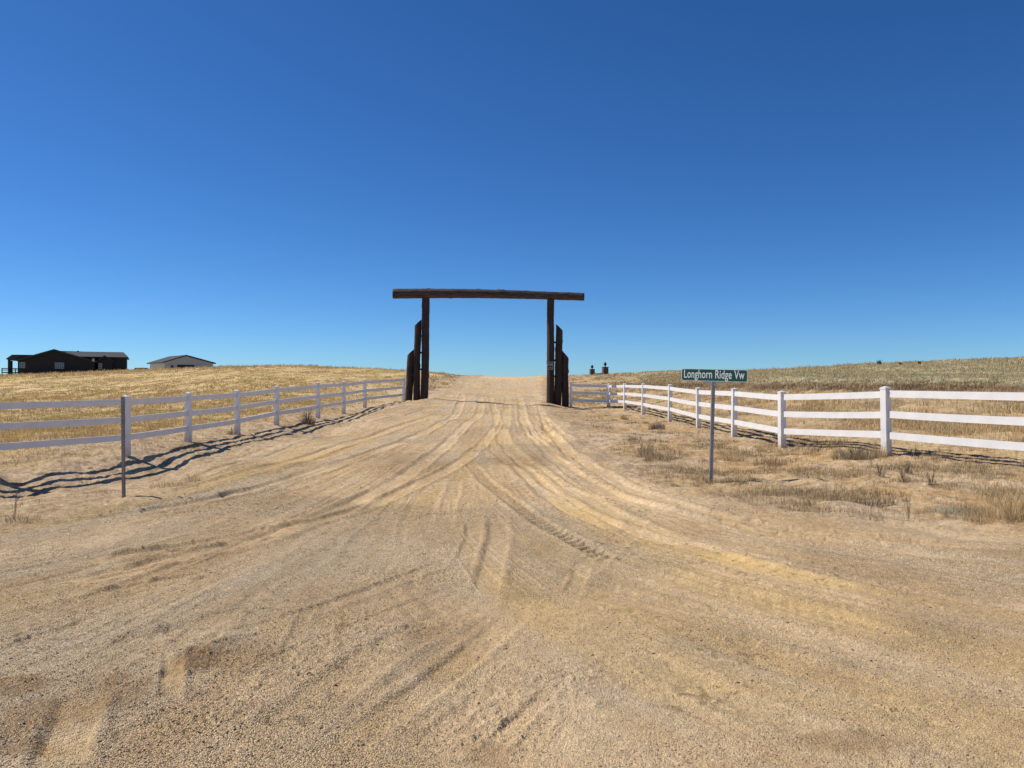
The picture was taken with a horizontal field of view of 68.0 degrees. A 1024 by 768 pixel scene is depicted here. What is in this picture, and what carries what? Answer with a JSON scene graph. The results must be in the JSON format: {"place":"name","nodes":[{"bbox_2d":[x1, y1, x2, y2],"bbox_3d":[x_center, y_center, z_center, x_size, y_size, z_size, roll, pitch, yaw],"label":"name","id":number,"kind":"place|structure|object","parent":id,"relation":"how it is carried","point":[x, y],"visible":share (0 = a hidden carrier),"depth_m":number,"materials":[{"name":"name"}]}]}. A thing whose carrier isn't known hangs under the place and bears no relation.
{"place":"outdoors","nodes":[
{"label":"outdoors","id":0,"kind":"place"},
{"bbox_2d":[0,398,409,513],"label":"sparse grass","id":1,"kind":"structure","parent":0,"point":[182,435],"depth_m":20.22,"materials":[{"name":"beige plant"}]},
{"bbox_2d":[24,408,842,520],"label":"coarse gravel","id":2,"kind":"structure","parent":0,"point":[411,495],"depth_m":10.60,"materials":[{"name":"beige gravel"}]},
{"bbox_2d":[0,359,1023,767],"bbox_3d":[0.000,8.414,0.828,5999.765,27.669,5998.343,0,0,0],"label":"ground","id":3,"kind":"structure","parent":0,"point":[452,419],"depth_m":5.89,"materials":[{"name":"beige soil"}]},
{"bbox_2d":[10,490,20,518],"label":"dry weed","id":4,"kind":"object","parent":3,"relation":"on","point":[14,513],"visible":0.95,"depth_m":9.21,"materials":[{"name":"brown plant"}]},
{"bbox_2d":[0,512,42,523],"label":"dry grass tuft","id":5,"kind":"object","parent":3,"relation":"on","point":[14,517],"visible":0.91,"depth_m":8.85,"materials":[{"name":"beige plant"}]},
{"bbox_2d":[1,349,128,374],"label":"black house","id":6,"kind":"structure","parent":3,"relation":"on","point":[52,361],"depth_m":128.63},
{"bbox_2d":[20,362,24,367],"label":"window","id":7,"kind":"structure","parent":6,"relation":"in","point":[22,364],"depth_m":125.77,"materials":[{"name":"grey glass"}]},
{"bbox_2d":[55,363,63,368],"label":"window","id":8,"kind":"structure","parent":6,"relation":"in","point":[57,365],"depth_m":128.03,"materials":[{"name":"grey glass"}]},
{"bbox_2d":[121,396,125,497],"bbox_3d":[-5.473,1.042,10.683,0.065,1.733,0.032,0,0,-12],"label":"steel post","id":9,"kind":"object","parent":3,"relation":"on","point":[123,446],"visible":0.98,"depth_m":10.68,"materials":[{"name":"black metal"}]},
{"bbox_2d":[148,476,196,488],"bbox_3d":[-5.292,1.536,11.820,0.760,0.222,0.563,0,0,0],"label":"dry grass tuft","id":10,"kind":"object","parent":3,"relation":"on","point":[172,483],"visible":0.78,"depth_m":11.75,"materials":[{"name":"beige plant"}]},
{"bbox_2d":[147,355,215,368],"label":"grey barn","id":11,"kind":"structure","parent":3,"relation":"on","point":[181,361],"depth_m":153.04,"materials":[{"name":"metal"}]},
{"bbox_2d":[177,365,193,367],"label":"bay door","id":12,"kind":"structure","parent":11,"relation":"in","point":[181,366],"depth_m":152.37,"materials":[{"name":"black"}]},
{"bbox_2d":[181,474,203,481],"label":"dry grass tuft","id":13,"kind":"object","parent":3,"relation":"on","point":[200,477],"visible":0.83,"depth_m":12.38,"materials":[{"name":"beige plant"}]},
{"bbox_2d":[0,377,405,456],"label":"rail fence","id":14,"kind":"object","parent":3,"relation":"on","point":[188,412],"visible":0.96,"depth_m":19.42,"materials":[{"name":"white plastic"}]},
{"bbox_2d":[0,363,448,465],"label":"dry grass","id":15,"kind":"structure","parent":3,"relation":"on","point":[106,427],"depth_m":48.49,"materials":[{"name":"beige plant"}]},
{"bbox_2d":[226,428,238,434],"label":"dry bush","id":16,"kind":"object","parent":3,"relation":"on","point":[230,432],"visible":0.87,"depth_m":22.61,"materials":[{"name":"brown plant"}]},
{"bbox_2d":[298,408,316,424],"bbox_3d":[-7.388,1.134,27.395,0.955,0.690,0.947,0,0,0],"label":"dry bush","id":17,"kind":"object","parent":3,"relation":"on","point":[305,419],"visible":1,"depth_m":27.34,"materials":[{"name":"brown plant"}]},
{"bbox_2d":[392,288,583,406],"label":"log gate","id":18,"kind":"structure","parent":3,"relation":"on","point":[557,390],"depth_m":40.84,"materials":[{"name":"brown wood"}]},
{"bbox_2d":[0,447,1023,767],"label":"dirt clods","id":19,"kind":"object","parent":3,"relation":"on","point":[478,657],"visible":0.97,"depth_m":4.19,"materials":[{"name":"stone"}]},
{"bbox_2d":[420,370,694,404],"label":"roadside grass","id":20,"kind":"structure","parent":3,"relation":"on","point":[585,390],"depth_m":58.73,"materials":[{"name":"beige plant"}]},
{"bbox_2d":[589,365,594,374],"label":"stone pillar","id":21,"kind":"structure","parent":3,"relation":"on","point":[592,371],"depth_m":83.80,"materials":[{"name":"brown"}]},
{"bbox_2d":[602,362,608,373],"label":"stone pillar","id":22,"kind":"structure","parent":3,"relation":"on","point":[605,369],"depth_m":79.76,"materials":[{"name":"brown"}]},
{"bbox_2d":[619,414,629,419],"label":"dry grass tuft","id":23,"kind":"object","parent":3,"relation":"on","point":[623,417],"visible":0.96,"depth_m":29.95,"materials":[{"name":"beige plant"}]},
{"bbox_2d":[633,436,660,456],"bbox_3d":[2.834,1.306,16.193,0.912,0.574,0.852,0,0,0],"label":"dry weed","id":24,"kind":"object","parent":3,"relation":"on","point":[650,453],"visible":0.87,"depth_m":16.17,"materials":[{"name":"brown plant"}]},
{"bbox_2d":[648,421,665,429],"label":"dry bush","id":25,"kind":"object","parent":3,"relation":"on","point":[653,427],"visible":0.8,"depth_m":24.43,"materials":[{"name":"brown plant"}]},
{"bbox_2d":[681,368,747,481],"bbox_3d":[3.354,0.840,12.636,1.122,2.212,0.099,0,0,30],"label":"street sign","id":26,"kind":"object","parent":3,"relation":"on","point":[712,376],"visible":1,"depth_m":12.62,"materials":[{"name":"metal"}]},
{"bbox_2d":[720,450,745,461],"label":"dry grass tuft","id":27,"kind":"object","parent":3,"relation":"on","point":[730,457],"visible":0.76,"depth_m":15.57,"materials":[{"name":"beige plant"}]},
{"bbox_2d":[762,454,788,466],"bbox_3d":[5.140,1.461,14.806,0.669,0.296,0.715,0,0,0],"label":"dry grass tuft","id":28,"kind":"object","parent":3,"relation":"on","point":[776,461],"visible":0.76,"depth_m":14.76,"materials":[{"name":"beige plant"}]},
{"bbox_2d":[570,382,1023,454],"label":"rail fence","id":29,"kind":"object","parent":3,"relation":"on","point":[885,415],"visible":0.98,"depth_m":15.80,"materials":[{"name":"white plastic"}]},
{"bbox_2d":[826,442,880,460],"bbox_3d":[6.491,1.260,14.382,1.114,0.439,0.928,0,0,0],"label":"dry bush","id":30,"kind":"object","parent":3,"relation":"on","point":[854,456],"visible":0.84,"depth_m":14.33,"materials":[{"name":"brown plant"}]},
{"bbox_2d":[855,496,898,506],"bbox_3d":[4.842,1.556,10.116,0.647,0.148,0.513,0,0,0],"label":"dark grass tuft","id":31,"kind":"object","parent":3,"relation":"on","point":[879,501],"visible":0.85,"depth_m":10.08,"materials":[{"name":"brown plant"}]},
{"bbox_2d":[873,465,884,476],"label":"dry weed","id":32,"kind":"object","parent":3,"relation":"on","point":[880,473],"visible":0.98,"depth_m":12.19,"materials":[{"name":"brown plant"}]},
{"bbox_2d":[870,445,888,457],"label":"dry grass clump","id":33,"kind":"object","parent":3,"relation":"on","point":[879,452],"visible":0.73,"depth_m":14.43,"materials":[{"name":"beige plant"}]},
{"bbox_2d":[898,468,909,482],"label":"dry weed","id":34,"kind":"object","parent":3,"relation":"on","point":[903,476],"visible":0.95,"depth_m":11.69,"materials":[{"name":"brown plant"}]},
{"bbox_2d":[901,489,912,518],"bbox_3d":[4.753,1.439,9.134,0.196,0.401,0.216,0,0,-9],"label":"dry weed","id":35,"kind":"object","parent":3,"relation":"on","point":[909,509],"visible":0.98,"depth_m":9.10,"materials":[{"name":"brown plant"}]},
{"bbox_2d":[902,463,912,474],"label":"dry weed","id":36,"kind":"object","parent":3,"relation":"on","point":[907,470],"visible":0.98,"depth_m":12.49,"materials":[{"name":"brown plant"}]},
{"bbox_2d":[926,471,936,485],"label":"dry weed","id":37,"kind":"object","parent":3,"relation":"on","point":[929,482],"visible":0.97,"depth_m":11.29,"materials":[{"name":"brown plant"}]},
{"bbox_2d":[912,505,985,517],"bbox_3d":[5.317,1.539,9.257,0.893,0.182,0.618,0,0,0],"label":"pale grass tuft","id":38,"kind":"object","parent":3,"relation":"on","point":[945,509],"visible":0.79,"depth_m":9.21,"materials":[{"name":"beige plant"}]},
{"bbox_2d":[955,471,1023,524],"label":"dry grass clump","id":39,"kind":"object","parent":3,"relation":"on","point":[1010,510],"visible":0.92,"depth_m":8.78,"materials":[{"name":"beige plant"}]},
{"bbox_2d":[1007,473,1023,512],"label":"tall grass clump","id":40,"kind":"object","parent":3,"relation":"on","point":[1018,492],"visible":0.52,"depth_m":9.10,"materials":[{"name":"beige plant"}]},
{"bbox_2d":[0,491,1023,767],"bbox_3d":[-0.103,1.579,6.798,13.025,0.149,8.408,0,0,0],"label":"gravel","id":41,"kind":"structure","parent":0,"point":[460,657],"depth_m":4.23,"materials":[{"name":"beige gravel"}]},
{"bbox_2d":[0,0,1023,376],"label":"sky","id":42,"kind":"structure","parent":0,"point":[721,184],"materials":[{"name":"blue"}]},
{"bbox_2d":[564,378,1023,524],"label":"verge grass","id":43,"kind":"structure","parent":0,"point":[1016,408],"depth_m":16.29,"materials":[{"name":"beige plant"}]},
{"bbox_2d":[639,356,1023,385],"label":"pasture grass","id":44,"kind":"structure","parent":0,"point":[1009,366],"depth_m":43.83,"materials":[{"name":"beige plant"}]}
]}

